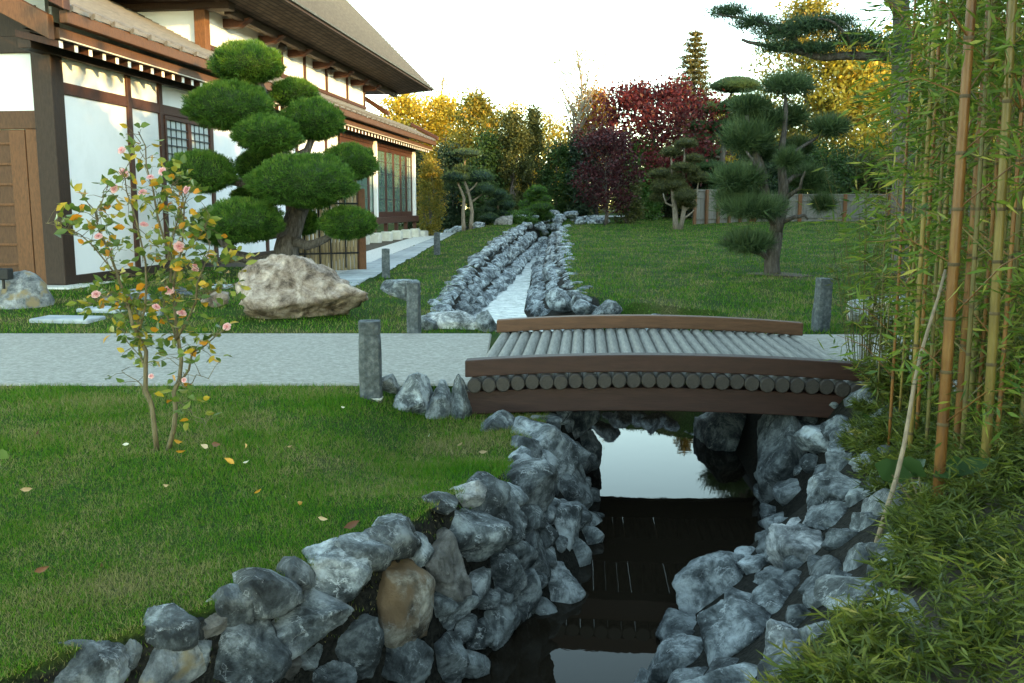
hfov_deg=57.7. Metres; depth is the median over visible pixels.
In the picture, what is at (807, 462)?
rock
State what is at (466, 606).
rock
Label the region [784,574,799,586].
rock
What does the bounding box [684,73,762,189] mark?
cloud pruned tree
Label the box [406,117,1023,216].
wood
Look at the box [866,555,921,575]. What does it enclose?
rock
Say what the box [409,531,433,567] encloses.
rock
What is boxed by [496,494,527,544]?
rock
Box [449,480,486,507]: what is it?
rock
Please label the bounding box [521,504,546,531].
rock
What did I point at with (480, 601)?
rock
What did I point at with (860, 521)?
rock
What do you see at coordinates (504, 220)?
boulder
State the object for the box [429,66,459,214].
birch
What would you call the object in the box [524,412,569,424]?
rock
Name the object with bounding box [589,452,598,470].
rock
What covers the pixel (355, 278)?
walk slab
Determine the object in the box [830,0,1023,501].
bamboo
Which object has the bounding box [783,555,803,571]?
rock
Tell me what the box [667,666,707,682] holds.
rock
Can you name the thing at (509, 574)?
rock
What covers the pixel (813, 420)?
rock
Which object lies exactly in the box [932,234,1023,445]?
dwarf bamboo clump
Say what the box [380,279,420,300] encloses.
boulder
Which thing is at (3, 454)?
leafy plant
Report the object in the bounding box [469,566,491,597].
rock
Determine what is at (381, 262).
walk slab
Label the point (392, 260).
walk slab
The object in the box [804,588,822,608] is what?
rock
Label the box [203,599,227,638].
rock
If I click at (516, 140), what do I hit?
tree
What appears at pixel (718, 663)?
rock
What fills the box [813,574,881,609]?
rock
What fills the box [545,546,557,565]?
rock
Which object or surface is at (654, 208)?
hedge shrub
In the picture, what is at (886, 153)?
bamboo
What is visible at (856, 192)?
bamboo
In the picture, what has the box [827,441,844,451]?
rock
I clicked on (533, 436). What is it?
rock
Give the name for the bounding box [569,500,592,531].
rock
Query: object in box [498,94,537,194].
birch
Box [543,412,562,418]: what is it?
rock
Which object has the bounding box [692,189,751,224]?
plank fence
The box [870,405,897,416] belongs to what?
rock
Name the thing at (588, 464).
rock
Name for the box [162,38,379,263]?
cloud pruned pine
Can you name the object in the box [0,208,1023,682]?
ground
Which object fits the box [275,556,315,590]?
rock
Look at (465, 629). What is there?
rock
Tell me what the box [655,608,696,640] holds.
rock
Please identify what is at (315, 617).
rock
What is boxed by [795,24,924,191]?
autumn tree
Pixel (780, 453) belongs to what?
rock
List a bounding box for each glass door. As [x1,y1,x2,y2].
[339,136,354,204]
[355,140,368,210]
[368,144,373,214]
[377,146,386,216]
[385,148,393,216]
[393,150,400,215]
[400,152,406,215]
[406,153,412,215]
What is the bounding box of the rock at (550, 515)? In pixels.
[544,507,556,524]
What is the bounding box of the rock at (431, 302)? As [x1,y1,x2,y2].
[427,299,441,305]
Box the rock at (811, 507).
[802,505,815,524]
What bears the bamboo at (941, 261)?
on the soil bed at (918, 592)
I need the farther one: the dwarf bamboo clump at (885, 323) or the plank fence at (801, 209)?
the plank fence at (801, 209)
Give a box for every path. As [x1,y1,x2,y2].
[0,333,491,385]
[775,334,1019,391]
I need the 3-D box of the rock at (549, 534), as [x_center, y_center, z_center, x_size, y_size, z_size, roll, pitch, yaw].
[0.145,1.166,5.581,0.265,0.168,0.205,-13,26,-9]
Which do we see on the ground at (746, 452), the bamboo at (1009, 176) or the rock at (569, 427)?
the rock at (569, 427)
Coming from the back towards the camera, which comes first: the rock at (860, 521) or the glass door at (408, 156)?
the glass door at (408, 156)
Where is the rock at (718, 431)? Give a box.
[693,412,746,450]
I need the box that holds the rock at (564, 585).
[548,561,585,603]
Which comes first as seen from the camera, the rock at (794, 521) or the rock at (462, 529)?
the rock at (462, 529)
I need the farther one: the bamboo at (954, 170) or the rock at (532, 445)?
the bamboo at (954, 170)
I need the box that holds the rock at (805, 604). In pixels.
[802,585,814,607]
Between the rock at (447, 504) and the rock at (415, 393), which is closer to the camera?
the rock at (447, 504)
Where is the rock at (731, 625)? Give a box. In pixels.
[697,594,771,664]
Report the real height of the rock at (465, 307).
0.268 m
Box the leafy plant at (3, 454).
[0,449,8,467]
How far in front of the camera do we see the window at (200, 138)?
20.25 m
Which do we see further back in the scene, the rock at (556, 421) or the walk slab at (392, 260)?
the walk slab at (392, 260)
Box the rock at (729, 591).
[724,586,751,600]
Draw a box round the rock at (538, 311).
[534,307,545,316]
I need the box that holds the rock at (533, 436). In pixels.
[531,434,539,438]
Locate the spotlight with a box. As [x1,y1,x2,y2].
[0,268,13,288]
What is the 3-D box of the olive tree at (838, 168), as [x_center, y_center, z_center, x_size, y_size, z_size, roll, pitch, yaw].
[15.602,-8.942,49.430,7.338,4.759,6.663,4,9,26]
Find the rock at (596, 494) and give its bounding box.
[591,487,600,501]
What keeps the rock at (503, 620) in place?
on the ground at (746, 452)
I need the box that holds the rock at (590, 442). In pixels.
[580,430,601,467]
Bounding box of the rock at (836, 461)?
[825,451,855,471]
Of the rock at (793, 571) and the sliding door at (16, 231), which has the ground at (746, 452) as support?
the rock at (793, 571)
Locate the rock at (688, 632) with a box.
[660,629,694,643]
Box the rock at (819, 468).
[813,464,826,474]
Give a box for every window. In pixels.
[163,115,190,170]
[189,120,211,150]
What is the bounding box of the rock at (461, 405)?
[450,374,471,419]
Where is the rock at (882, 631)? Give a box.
[863,620,904,635]
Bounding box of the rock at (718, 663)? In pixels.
[704,657,738,674]
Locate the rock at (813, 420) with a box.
[802,416,817,423]
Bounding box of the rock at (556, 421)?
[531,415,561,430]
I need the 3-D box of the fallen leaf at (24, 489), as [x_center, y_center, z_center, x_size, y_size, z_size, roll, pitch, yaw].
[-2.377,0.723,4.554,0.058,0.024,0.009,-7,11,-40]
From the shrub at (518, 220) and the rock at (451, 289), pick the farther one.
the shrub at (518, 220)
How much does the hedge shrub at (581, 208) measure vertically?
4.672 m
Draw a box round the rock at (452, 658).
[434,630,469,682]
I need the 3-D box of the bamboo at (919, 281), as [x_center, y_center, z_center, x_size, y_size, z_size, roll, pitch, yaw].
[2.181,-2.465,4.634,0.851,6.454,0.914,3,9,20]
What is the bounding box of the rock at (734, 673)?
[681,662,756,682]
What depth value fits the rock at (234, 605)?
3.33 m
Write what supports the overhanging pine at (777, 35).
on the ground at (746, 452)
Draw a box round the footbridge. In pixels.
[465,314,882,417]
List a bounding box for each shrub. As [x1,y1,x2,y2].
[398,140,432,229]
[416,149,449,235]
[428,137,467,232]
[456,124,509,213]
[458,206,494,225]
[477,187,516,222]
[505,209,539,223]
[517,183,554,222]
[533,133,578,218]
[561,128,604,216]
[608,169,651,223]
[618,133,674,220]
[649,156,692,217]
[687,157,727,216]
[730,153,793,193]
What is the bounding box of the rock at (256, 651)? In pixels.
[213,619,291,682]
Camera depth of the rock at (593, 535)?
6.42 m
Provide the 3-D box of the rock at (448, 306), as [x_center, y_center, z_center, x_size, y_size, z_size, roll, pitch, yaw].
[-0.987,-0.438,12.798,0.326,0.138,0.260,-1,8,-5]
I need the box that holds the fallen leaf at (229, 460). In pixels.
[225,458,234,463]
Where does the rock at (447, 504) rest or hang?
on the ground at (746, 452)
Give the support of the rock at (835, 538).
on the ground at (746, 452)
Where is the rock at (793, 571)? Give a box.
[780,569,801,579]
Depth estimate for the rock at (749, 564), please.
5.13 m
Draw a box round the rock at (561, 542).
[555,535,567,552]
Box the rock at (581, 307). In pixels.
[572,299,596,314]
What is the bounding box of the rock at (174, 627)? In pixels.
[142,603,200,651]
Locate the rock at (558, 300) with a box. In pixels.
[545,288,571,312]
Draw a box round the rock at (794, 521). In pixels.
[786,517,800,524]
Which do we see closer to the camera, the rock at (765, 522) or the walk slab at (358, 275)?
the rock at (765, 522)
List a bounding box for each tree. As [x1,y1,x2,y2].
[436,82,517,202]
[439,147,496,231]
[493,108,537,209]
[526,39,617,154]
[557,80,629,215]
[647,136,712,229]
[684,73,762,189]
[710,94,796,189]
[741,0,861,193]
[767,130,872,212]
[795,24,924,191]
[827,139,929,195]
[855,21,978,147]
[859,132,1012,212]
[912,17,1022,194]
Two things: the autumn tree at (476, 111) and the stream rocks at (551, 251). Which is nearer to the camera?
the stream rocks at (551, 251)
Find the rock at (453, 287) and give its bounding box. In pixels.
[441,286,464,293]
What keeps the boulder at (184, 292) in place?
on the ground at (746, 452)
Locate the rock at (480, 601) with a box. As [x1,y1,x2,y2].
[472,590,482,609]
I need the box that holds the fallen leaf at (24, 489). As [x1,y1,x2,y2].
[20,487,32,491]
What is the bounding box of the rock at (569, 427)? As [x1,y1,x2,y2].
[565,418,574,432]
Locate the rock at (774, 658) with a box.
[757,636,806,682]
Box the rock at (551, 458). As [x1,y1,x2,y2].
[541,449,557,467]
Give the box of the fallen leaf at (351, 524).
[344,520,358,528]
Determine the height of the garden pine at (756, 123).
3.917 m
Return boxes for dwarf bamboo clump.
[801,130,922,362]
[834,225,938,365]
[839,313,957,410]
[898,269,982,392]
[915,208,1023,407]
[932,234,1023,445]
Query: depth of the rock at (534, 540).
5.35 m
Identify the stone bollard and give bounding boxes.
[358,319,382,402]
[382,248,389,277]
[406,281,420,332]
[434,232,439,254]
[811,277,832,331]
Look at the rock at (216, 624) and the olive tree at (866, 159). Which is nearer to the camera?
the rock at (216, 624)
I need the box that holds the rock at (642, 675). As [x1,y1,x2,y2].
[634,667,648,682]
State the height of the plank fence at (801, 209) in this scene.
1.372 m
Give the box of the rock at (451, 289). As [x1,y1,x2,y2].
[441,288,463,294]
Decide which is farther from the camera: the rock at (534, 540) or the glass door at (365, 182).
the glass door at (365, 182)
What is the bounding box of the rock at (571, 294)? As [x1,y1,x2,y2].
[567,292,578,298]
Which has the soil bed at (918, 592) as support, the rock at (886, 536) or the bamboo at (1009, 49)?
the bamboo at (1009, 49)
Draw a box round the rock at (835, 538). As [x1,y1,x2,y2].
[820,528,858,550]
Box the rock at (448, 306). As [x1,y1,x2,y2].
[430,304,451,310]
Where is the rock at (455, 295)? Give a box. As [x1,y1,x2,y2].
[443,291,458,299]
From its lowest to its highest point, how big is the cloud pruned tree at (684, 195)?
3.553 m
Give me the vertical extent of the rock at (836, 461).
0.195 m
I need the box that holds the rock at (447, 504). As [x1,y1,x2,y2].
[421,491,458,514]
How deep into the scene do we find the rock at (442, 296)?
13.65 m
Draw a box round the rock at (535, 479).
[501,457,558,512]
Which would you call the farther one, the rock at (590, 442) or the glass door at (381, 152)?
the glass door at (381, 152)
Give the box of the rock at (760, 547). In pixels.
[756,524,770,553]
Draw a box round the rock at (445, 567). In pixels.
[425,527,471,601]
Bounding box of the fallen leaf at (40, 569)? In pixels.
[34,566,48,572]
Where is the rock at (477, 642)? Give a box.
[466,621,486,649]
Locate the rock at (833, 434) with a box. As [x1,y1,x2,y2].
[829,423,850,443]
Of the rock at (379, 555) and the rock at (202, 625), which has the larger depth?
the rock at (379, 555)
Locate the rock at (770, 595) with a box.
[750,578,793,613]
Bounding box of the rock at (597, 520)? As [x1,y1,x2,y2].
[590,511,602,526]
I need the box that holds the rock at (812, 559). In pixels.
[807,554,820,570]
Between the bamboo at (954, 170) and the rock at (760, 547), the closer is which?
the rock at (760, 547)
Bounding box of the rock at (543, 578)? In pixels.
[535,570,547,588]
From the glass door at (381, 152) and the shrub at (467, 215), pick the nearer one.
the glass door at (381, 152)
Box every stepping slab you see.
[29,315,105,323]
[76,306,124,312]
[212,284,232,288]
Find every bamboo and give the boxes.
[741,357,1023,682]
[794,0,1023,453]
[818,39,955,407]
[821,0,968,445]
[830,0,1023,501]
[835,0,992,417]
[838,0,1023,416]
[838,0,1023,457]
[841,6,1022,396]
[842,47,952,362]
[846,0,1019,452]
[849,0,1013,431]
[851,0,1023,454]
[855,0,1023,406]
[869,1,960,390]
[871,0,1023,450]
[872,1,970,340]
[873,3,1021,402]
[874,6,976,358]
[877,0,1023,501]
[882,0,1022,379]
[886,0,1023,452]
[888,0,1023,439]
[898,1,1022,389]
[899,0,1023,433]
[901,0,1023,306]
[905,1,1014,378]
[909,2,1023,367]
[928,4,1023,471]
[939,3,1023,358]
[939,16,1023,314]
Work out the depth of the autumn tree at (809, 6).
55.30 m
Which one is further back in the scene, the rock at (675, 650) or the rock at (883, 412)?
the rock at (883, 412)
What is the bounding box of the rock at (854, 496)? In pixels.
[845,486,868,506]
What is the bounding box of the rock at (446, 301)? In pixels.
[440,298,451,304]
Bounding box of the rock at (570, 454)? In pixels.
[511,416,590,480]
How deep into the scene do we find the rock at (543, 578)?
5.32 m
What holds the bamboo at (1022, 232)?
on the ground at (746, 452)
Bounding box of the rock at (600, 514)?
[591,511,604,516]
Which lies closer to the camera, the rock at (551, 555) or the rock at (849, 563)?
the rock at (849, 563)
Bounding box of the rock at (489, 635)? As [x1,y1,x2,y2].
[478,617,493,646]
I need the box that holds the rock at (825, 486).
[806,470,860,511]
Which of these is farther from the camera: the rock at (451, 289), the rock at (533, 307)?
the rock at (533, 307)
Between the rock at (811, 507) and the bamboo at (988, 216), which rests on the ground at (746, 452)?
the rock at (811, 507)
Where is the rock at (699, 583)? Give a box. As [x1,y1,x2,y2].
[672,550,744,613]
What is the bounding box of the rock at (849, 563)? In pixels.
[843,542,869,571]
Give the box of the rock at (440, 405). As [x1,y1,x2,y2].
[425,379,451,418]
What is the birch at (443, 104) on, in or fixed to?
on the ground at (746, 452)
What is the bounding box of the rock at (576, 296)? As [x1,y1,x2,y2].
[569,293,592,310]
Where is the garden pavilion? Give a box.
[0,0,438,288]
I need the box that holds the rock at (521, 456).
[510,453,531,460]
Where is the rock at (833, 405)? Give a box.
[829,402,838,408]
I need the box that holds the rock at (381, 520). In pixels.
[371,513,421,550]
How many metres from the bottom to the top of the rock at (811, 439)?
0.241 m
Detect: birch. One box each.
[371,92,453,227]
[416,86,475,217]
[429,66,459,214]
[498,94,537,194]
[523,102,571,202]
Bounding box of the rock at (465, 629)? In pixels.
[454,613,476,643]
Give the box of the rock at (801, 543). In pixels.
[765,523,823,568]
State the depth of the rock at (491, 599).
4.75 m
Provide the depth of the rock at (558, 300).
13.86 m
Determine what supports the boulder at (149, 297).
on the ground at (746, 452)
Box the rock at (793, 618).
[785,604,810,627]
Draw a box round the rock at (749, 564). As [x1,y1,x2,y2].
[737,553,767,574]
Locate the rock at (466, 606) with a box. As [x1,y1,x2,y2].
[439,595,481,630]
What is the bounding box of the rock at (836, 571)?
[830,567,851,576]
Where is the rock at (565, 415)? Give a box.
[556,411,572,422]
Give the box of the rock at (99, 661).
[54,639,130,682]
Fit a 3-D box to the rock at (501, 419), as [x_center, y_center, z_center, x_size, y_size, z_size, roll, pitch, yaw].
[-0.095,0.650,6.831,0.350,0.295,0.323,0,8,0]
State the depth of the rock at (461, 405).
7.10 m
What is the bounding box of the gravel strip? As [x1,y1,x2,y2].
[332,233,441,273]
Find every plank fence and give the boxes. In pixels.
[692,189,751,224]
[752,194,970,221]
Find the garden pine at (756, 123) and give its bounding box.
[704,65,856,273]
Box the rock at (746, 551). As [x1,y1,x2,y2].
[734,546,755,556]
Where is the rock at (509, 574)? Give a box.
[490,548,527,598]
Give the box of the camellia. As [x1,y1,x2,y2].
[47,122,259,449]
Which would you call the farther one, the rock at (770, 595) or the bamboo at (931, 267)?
the bamboo at (931, 267)
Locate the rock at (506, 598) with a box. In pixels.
[494,586,513,605]
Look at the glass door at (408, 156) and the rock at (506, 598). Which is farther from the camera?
the glass door at (408, 156)
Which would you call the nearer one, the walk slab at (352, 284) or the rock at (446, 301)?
the rock at (446, 301)
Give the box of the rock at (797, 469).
[793,464,801,475]
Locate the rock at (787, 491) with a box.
[772,478,800,505]
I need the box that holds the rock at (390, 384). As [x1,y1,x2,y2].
[382,374,400,393]
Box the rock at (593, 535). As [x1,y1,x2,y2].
[582,526,603,544]
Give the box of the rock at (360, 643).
[335,614,384,679]
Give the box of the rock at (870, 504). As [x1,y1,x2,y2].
[861,488,905,515]
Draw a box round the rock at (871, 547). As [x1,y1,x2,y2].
[865,542,893,558]
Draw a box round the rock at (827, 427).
[820,414,848,440]
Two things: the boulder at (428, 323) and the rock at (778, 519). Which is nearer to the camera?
the rock at (778, 519)
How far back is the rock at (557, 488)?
6.30 m
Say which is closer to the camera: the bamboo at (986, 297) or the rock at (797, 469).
the bamboo at (986, 297)
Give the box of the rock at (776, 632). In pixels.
[763,618,800,657]
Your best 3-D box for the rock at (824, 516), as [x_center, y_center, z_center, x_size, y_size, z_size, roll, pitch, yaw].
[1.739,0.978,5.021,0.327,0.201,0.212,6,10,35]
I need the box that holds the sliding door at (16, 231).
[0,130,35,273]
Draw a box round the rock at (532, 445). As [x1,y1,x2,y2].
[510,435,542,457]
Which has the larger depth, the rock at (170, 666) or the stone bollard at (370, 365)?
the stone bollard at (370, 365)
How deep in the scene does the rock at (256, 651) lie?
3.33 m
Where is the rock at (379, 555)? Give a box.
[333,534,393,571]
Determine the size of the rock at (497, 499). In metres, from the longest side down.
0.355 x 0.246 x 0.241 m
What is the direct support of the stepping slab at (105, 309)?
on the ground at (746, 452)
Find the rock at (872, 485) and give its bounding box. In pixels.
[866,475,887,495]
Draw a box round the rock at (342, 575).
[302,531,372,602]
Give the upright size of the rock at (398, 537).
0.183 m
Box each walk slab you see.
[338,274,376,277]
[339,272,379,274]
[340,277,368,279]
[345,270,381,272]
[347,280,364,282]
[349,282,359,285]
[351,268,392,269]
[366,262,401,263]
[367,264,397,265]
[367,266,395,267]
[375,259,405,260]
[390,256,414,257]
[394,252,420,253]
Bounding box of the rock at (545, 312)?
[538,309,550,316]
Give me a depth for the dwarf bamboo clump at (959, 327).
5.96 m
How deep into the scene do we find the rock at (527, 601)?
5.18 m
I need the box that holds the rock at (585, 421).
[569,411,600,438]
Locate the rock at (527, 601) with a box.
[513,567,541,621]
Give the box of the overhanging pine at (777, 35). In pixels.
[695,0,1003,300]
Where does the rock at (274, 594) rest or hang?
on the ground at (746, 452)
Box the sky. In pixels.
[347,0,1023,207]
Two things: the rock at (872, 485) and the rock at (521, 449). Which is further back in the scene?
the rock at (521, 449)
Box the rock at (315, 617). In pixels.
[272,587,353,659]
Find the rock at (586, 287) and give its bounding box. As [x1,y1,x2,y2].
[577,285,592,288]
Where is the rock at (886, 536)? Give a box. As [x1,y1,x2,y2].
[876,532,899,543]
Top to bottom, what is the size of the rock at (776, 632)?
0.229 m
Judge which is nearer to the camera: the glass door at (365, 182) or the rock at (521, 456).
the rock at (521, 456)
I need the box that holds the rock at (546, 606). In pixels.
[535,597,557,615]
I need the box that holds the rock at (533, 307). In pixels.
[530,303,544,311]
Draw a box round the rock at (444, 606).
[434,592,458,617]
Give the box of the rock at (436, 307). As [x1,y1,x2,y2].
[430,304,449,310]
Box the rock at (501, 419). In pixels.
[480,409,514,431]
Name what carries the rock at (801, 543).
on the ground at (746, 452)
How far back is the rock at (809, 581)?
4.07 m
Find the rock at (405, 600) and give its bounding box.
[377,558,434,648]
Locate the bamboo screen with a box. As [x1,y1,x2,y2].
[285,189,366,269]
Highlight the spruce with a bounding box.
[659,27,732,215]
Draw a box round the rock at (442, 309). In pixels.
[431,308,446,311]
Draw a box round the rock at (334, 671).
[312,660,357,682]
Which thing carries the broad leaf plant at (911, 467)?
on the soil bed at (918, 592)
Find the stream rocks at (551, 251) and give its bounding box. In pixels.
[444,210,609,313]
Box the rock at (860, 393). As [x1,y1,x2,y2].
[843,385,875,406]
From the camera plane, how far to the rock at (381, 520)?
4.12 m
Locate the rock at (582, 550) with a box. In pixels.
[572,536,591,566]
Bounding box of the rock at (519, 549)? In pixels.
[506,540,529,558]
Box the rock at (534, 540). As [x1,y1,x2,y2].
[525,529,550,581]
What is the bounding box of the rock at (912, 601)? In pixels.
[867,588,920,625]
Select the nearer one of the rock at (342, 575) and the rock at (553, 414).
the rock at (342, 575)
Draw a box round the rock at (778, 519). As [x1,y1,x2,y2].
[773,516,787,523]
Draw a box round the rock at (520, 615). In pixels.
[515,610,522,629]
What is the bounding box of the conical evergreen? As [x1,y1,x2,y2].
[514,97,547,209]
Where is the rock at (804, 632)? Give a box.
[797,620,828,643]
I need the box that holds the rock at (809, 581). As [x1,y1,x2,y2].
[798,574,819,594]
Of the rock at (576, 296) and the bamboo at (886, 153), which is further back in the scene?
the rock at (576, 296)
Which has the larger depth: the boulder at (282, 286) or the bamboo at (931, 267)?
the boulder at (282, 286)
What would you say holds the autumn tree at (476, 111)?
on the ground at (746, 452)
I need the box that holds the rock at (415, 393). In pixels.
[393,372,433,414]
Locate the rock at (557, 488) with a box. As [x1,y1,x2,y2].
[555,480,560,496]
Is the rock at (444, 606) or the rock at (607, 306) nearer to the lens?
the rock at (444, 606)
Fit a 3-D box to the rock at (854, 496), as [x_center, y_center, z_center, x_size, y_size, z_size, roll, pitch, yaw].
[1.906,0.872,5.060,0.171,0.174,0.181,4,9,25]
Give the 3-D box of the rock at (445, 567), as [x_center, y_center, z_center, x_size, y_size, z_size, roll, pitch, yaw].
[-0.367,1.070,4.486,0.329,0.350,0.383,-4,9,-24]
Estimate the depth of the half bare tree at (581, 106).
48.27 m
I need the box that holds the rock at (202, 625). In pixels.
[197,617,205,639]
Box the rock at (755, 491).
[753,483,759,500]
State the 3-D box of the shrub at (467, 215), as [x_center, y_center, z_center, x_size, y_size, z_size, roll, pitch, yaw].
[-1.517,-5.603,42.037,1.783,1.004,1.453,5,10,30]
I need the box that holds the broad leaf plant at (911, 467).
[874,456,994,505]
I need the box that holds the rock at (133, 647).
[125,639,142,670]
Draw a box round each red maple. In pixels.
[560,64,733,218]
[567,122,649,224]
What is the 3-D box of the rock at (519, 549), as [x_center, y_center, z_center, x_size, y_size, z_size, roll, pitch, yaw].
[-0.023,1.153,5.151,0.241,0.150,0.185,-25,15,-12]
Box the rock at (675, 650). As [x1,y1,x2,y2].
[646,632,703,682]
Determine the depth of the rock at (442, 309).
12.32 m
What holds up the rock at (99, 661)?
on the ground at (746, 452)
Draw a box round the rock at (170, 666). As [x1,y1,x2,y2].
[138,605,209,682]
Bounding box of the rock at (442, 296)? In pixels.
[436,294,454,304]
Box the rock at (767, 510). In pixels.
[759,502,775,518]
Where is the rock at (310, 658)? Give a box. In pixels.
[300,643,322,670]
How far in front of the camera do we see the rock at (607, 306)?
12.91 m
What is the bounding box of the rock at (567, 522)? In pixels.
[554,500,582,550]
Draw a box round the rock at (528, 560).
[519,544,538,570]
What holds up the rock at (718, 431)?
on the ground at (746, 452)
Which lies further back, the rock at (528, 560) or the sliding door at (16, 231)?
the sliding door at (16, 231)
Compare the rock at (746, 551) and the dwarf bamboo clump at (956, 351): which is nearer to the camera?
the rock at (746, 551)
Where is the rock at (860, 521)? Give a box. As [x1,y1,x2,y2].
[849,512,878,531]
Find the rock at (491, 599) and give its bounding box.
[478,588,499,609]
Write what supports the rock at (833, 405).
on the ground at (746, 452)
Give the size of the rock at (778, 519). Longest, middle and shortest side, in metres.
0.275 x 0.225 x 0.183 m
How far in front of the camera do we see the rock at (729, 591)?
4.66 m
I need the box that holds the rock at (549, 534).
[538,521,558,548]
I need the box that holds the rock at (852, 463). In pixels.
[848,451,873,471]
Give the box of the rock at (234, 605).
[211,583,254,626]
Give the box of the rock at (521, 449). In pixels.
[508,445,531,457]
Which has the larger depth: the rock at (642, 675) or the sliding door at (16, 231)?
the sliding door at (16, 231)
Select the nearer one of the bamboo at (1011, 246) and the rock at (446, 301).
the bamboo at (1011, 246)
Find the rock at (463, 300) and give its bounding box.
[460,298,471,307]
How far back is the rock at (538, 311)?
14.52 m
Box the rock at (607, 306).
[591,299,622,314]
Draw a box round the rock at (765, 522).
[758,511,783,528]
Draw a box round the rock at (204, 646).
[198,639,211,666]
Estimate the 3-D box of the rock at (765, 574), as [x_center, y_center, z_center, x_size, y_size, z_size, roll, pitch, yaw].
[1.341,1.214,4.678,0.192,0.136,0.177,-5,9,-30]
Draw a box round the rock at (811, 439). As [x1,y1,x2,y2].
[793,425,828,453]
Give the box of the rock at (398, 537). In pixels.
[364,519,417,559]
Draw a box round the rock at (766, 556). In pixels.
[764,549,771,563]
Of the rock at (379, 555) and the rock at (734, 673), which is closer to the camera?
the rock at (734, 673)
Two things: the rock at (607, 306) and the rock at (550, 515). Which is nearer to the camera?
the rock at (550, 515)
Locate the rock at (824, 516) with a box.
[804,501,848,529]
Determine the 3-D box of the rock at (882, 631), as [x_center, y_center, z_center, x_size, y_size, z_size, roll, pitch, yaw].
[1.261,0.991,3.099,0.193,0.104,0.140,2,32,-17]
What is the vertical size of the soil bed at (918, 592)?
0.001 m
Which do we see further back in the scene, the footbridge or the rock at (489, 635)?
the footbridge
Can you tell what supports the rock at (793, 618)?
on the ground at (746, 452)
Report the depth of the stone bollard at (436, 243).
23.56 m
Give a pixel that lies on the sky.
(490, 43)
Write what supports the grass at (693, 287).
on the ground at (746, 452)
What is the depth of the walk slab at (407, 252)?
25.79 m
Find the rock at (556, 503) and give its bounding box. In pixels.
[549,497,561,507]
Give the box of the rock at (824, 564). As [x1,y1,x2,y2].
[809,554,840,576]
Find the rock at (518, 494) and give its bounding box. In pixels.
[507,482,528,508]
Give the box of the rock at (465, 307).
[455,302,471,313]
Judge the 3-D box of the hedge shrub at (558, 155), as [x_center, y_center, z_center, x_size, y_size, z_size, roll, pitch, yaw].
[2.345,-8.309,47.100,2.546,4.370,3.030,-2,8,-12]
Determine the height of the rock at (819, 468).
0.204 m
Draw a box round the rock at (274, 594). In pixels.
[232,567,304,619]
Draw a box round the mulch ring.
[748,272,813,276]
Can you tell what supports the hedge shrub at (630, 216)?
on the ground at (746, 452)
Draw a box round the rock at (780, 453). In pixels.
[756,414,807,504]
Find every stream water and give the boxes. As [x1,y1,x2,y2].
[461,382,764,682]
[473,252,583,330]
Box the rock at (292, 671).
[284,656,301,680]
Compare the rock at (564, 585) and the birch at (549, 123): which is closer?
the rock at (564, 585)
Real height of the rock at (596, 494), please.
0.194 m
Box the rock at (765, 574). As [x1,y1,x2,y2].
[753,565,784,584]
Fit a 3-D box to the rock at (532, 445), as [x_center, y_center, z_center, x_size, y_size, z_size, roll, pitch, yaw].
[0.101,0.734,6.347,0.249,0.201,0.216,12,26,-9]
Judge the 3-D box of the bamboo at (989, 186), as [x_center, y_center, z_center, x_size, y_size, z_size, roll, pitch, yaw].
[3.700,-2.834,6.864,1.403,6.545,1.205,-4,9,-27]
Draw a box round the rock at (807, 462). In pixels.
[799,453,817,473]
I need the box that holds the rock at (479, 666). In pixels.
[464,649,490,678]
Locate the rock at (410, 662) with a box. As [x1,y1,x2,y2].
[381,638,433,682]
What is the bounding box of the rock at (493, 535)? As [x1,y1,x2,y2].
[458,507,512,561]
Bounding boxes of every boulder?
[0,270,54,308]
[105,289,152,302]
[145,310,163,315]
[160,287,192,295]
[200,291,229,307]
[235,254,368,318]
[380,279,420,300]
[421,316,437,329]
[422,310,477,329]
[476,310,496,331]
[494,215,512,224]
[846,294,913,326]
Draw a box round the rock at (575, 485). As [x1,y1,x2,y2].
[560,463,593,505]
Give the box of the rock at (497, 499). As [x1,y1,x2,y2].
[466,471,510,516]
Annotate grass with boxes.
[0,223,516,333]
[561,217,1022,333]
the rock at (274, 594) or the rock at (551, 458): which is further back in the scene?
the rock at (551, 458)
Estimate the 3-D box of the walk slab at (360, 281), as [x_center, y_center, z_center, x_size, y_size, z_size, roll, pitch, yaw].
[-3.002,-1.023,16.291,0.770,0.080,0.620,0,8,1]
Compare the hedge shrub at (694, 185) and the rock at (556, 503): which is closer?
the rock at (556, 503)
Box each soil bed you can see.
[206,238,408,266]
[800,407,1023,682]
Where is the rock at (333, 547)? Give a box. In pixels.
[325,545,337,552]
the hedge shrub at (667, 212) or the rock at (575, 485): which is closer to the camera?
the rock at (575, 485)
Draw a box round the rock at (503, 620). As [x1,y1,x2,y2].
[484,601,518,650]
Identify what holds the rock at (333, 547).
on the ground at (746, 452)
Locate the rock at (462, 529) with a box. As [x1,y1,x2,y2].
[449,509,476,550]
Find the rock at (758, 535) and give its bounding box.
[755,530,764,540]
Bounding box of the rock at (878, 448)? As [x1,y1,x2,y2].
[877,444,893,453]
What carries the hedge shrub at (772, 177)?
on the ground at (746, 452)
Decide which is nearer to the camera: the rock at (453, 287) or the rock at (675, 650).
the rock at (675, 650)
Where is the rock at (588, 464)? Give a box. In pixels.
[582,458,593,473]
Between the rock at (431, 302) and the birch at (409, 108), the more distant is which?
the birch at (409, 108)
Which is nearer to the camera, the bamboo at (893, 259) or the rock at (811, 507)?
the rock at (811, 507)
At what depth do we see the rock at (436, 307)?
12.60 m
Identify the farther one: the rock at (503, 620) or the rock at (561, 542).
the rock at (561, 542)
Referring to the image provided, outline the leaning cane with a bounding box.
[874,269,946,542]

